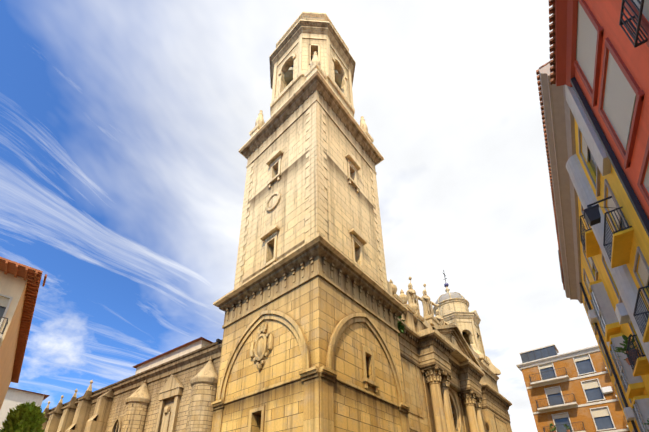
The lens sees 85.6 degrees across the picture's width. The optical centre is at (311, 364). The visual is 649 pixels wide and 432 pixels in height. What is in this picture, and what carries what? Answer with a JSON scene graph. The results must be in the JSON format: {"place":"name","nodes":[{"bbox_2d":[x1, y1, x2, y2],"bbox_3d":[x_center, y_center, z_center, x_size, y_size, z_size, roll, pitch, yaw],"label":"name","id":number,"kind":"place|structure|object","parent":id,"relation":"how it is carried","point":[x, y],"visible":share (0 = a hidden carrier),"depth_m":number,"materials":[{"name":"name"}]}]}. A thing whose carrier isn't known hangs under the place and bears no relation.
{"place":"outdoors","nodes":[
{"label":"outdoors","id":0,"kind":"place"},
{"bbox_2d":[0,280,27,408],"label":"building wall","id":1,"kind":"structure","parent":0,"point":[8,347],"depth_m":24.10,"materials":[{"name":"paint"}]},
{"bbox_2d":[0,401,48,431],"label":"tree","id":2,"kind":"object","parent":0,"point":[27,417],"visible":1,"depth_m":33.31,"materials":[{"name":"green plant"}]},
{"bbox_2d":[135,340,210,374],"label":"wall","id":3,"kind":"structure","parent":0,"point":[175,354],"depth_m":37.21,"materials":[{"name":"paint"}]},
{"bbox_2d":[133,337,213,367],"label":"side tiles","id":4,"kind":"object","parent":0,"point":[172,350],"visible":0.14,"depth_m":37.15,"materials":[{"name":"tile"}]},
{"bbox_2d":[0,0,597,431],"label":"sky","id":5,"kind":"structure","parent":0,"point":[124,124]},
{"bbox_2d":[401,302,511,431],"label":"church walls","id":6,"kind":"structure","parent":0,"point":[412,398],"depth_m":32.55,"materials":[{"name":"beige stone"}]},
{"bbox_2d":[522,351,629,431],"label":"orange building walls","id":7,"kind":"structure","parent":0,"point":[577,414],"depth_m":39.86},
{"bbox_2d":[520,346,556,362],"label":"rooftop railing","id":8,"kind":"object","parent":7,"relation":"on","point":[541,354],"visible":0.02,"depth_m":43.82,"materials":[{"name":"grey metal"}]},
{"bbox_2d":[516,344,629,431],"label":"building trim","id":9,"kind":"structure","parent":7,"relation":"attached to","point":[567,355],"depth_m":40.51,"materials":[{"name":"white paint"}]},
{"bbox_2d":[539,0,648,418],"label":"windows","id":10,"kind":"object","parent":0,"point":[619,100],"visible":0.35,"depth_m":10.49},
{"bbox_3d":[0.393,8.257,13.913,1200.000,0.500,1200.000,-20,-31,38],"label":"ground","id":11,"kind":"structure","parent":0,"visible":0},
{"bbox_2d":[0,271,27,346],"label":"building walls","id":12,"kind":"structure","parent":11,"relation":"on","point":[11,285],"depth_m":20.23,"materials":[{"name":"beige paint"}]},
{"bbox_2d":[0,316,7,335],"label":"building railings","id":13,"kind":"object","parent":12,"relation":"attached to","point":[6,323],"visible":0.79,"depth_m":19.05,"materials":[{"name":"grey metal"}]},
{"bbox_2d":[0,297,9,306],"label":"building blinds","id":14,"kind":"object","parent":12,"relation":"attached to","point":[4,302],"depth_m":19.97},
{"bbox_2d":[0,294,12,342],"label":"building trim","id":15,"kind":"structure","parent":12,"relation":"attached to","point":[7,308],"depth_m":19.82,"materials":[{"name":"white paint"}]},
{"bbox_2d":[0,306,5,321],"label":"window","id":16,"kind":"structure","parent":15,"relation":"in","point":[2,310],"depth_m":19.89,"materials":[{"name":"grey glass"}]},
{"bbox_2d":[0,257,46,382],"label":"roof","id":17,"kind":"structure","parent":12,"relation":"on","point":[33,276],"depth_m":22.70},
{"bbox_2d":[0,388,43,429],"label":"white building","id":18,"kind":"structure","parent":11,"relation":"on","point":[14,397],"depth_m":43.76,"materials":[{"name":"paint"}]},
{"bbox_2d":[9,387,49,399],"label":"roof","id":19,"kind":"structure","parent":18,"relation":"on","point":[45,396],"depth_m":45.04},
{"bbox_2d":[88,357,220,431],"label":"side wall","id":20,"kind":"structure","parent":11,"relation":"on","point":[195,412],"depth_m":28.29,"materials":[{"name":"stone"}]},
{"bbox_2d":[42,339,222,431],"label":"trim","id":21,"kind":"structure","parent":20,"relation":"attached to","point":[72,414],"depth_m":31.59,"materials":[{"name":"beige stone"}]},
{"bbox_2d":[216,38,405,431],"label":"tower walls","id":22,"kind":"structure","parent":11,"relation":"on","point":[317,309],"depth_m":22.78,"materials":[{"name":"beige stone"}]},
{"bbox_2d":[211,11,409,431],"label":"tower stone trim","id":23,"kind":"structure","parent":22,"relation":"attached to","point":[316,253],"depth_m":24.10,"materials":[{"name":"beige stone"}]},
{"bbox_2d":[284,67,341,86],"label":"tower bells","id":24,"kind":"object","parent":22,"relation":"hanging from","point":[288,77],"visible":0.29,"depth_m":34.43,"materials":[{"name":"metal"}]},
{"bbox_2d":[387,277,511,431],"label":"church facade trim","id":25,"kind":"structure","parent":11,"relation":"on","point":[427,343],"depth_m":32.60,"materials":[{"name":"beige stone"}]},
{"bbox_2d":[435,292,464,303],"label":"church dome","id":26,"kind":"structure","parent":25,"relation":"on","point":[445,296],"depth_m":49.06,"materials":[{"name":"grey stone"}]},
{"bbox_2d":[574,118,648,431],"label":"yellow building walls","id":27,"kind":"structure","parent":11,"relation":"on","point":[626,243],"depth_m":14.59,"materials":[{"name":"yellow paint"}]},
{"bbox_2d":[529,0,648,431],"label":"buildings ironwork","id":28,"kind":"object","parent":27,"relation":"attached to","point":[633,198],"visible":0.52,"depth_m":11.19,"materials":[{"name":"metal"}]},
{"bbox_2d":[551,349,638,431],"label":"pots","id":29,"kind":"object","parent":28,"relation":"on","point":[627,360],"visible":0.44,"depth_m":14.98,"materials":[{"name":"ceramic"}]},
{"bbox_2d":[397,315,648,430],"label":"plants","id":30,"kind":"object","parent":29,"relation":"in","point":[401,328],"visible":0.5,"depth_m":15.43,"materials":[{"name":"green plant"}]},
{"bbox_2d":[539,63,648,431],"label":"building trim","id":31,"kind":"structure","parent":27,"relation":"attached to","point":[559,123],"depth_m":16.83,"materials":[{"name":"beige paint"}]},
{"bbox_2d":[583,196,615,225],"bbox_3d":[10.199,-5.432,12.337,0.925,0.800,0.430,-16,-29,33],"label":"wall street lamp","id":32,"kind":"object","parent":27,"relation":"attached to","point":[591,215],"depth_m":12.33,"materials":[{"name":"metal"}]},
{"bbox_2d":[565,85,648,431],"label":"yellow building trim","id":33,"kind":"structure","parent":27,"relation":"attached to","point":[625,283],"depth_m":14.12,"materials":[{"name":"paint"}]},
{"bbox_2d":[579,282,637,431],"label":"pipes","id":34,"kind":"object","parent":27,"relation":"attached to","point":[610,363],"visible":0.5,"depth_m":21.76,"materials":[{"name":"metal"}]},
{"bbox_2d":[588,302,648,420],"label":"air conditioning units","id":35,"kind":"object","parent":27,"relation":"attached to","point":[622,315],"visible":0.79,"depth_m":19.72},
{"bbox_2d":[575,0,648,219],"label":"red building walls","id":36,"kind":"structure","parent":11,"relation":"on","point":[606,13],"depth_m":9.08,"materials":[{"name":"red paint"}]},
{"bbox_2d":[536,0,564,289],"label":"roof tiles","id":37,"kind":"object","parent":36,"relation":"on","point":[552,40],"visible":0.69,"depth_m":13.99,"materials":[{"name":"brown tile"}]},
{"bbox_2d":[521,95,648,431],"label":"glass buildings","id":38,"kind":"structure","parent":36,"relation":"attached to","point":[592,394],"depth_m":39.62,"materials":[{"name":"grey glass"}]},
{"bbox_2d":[555,0,648,205],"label":"building trim","id":39,"kind":"structure","parent":36,"relation":"attached to","point":[566,13],"depth_m":10.55,"materials":[{"name":"red paint"}]}
]}

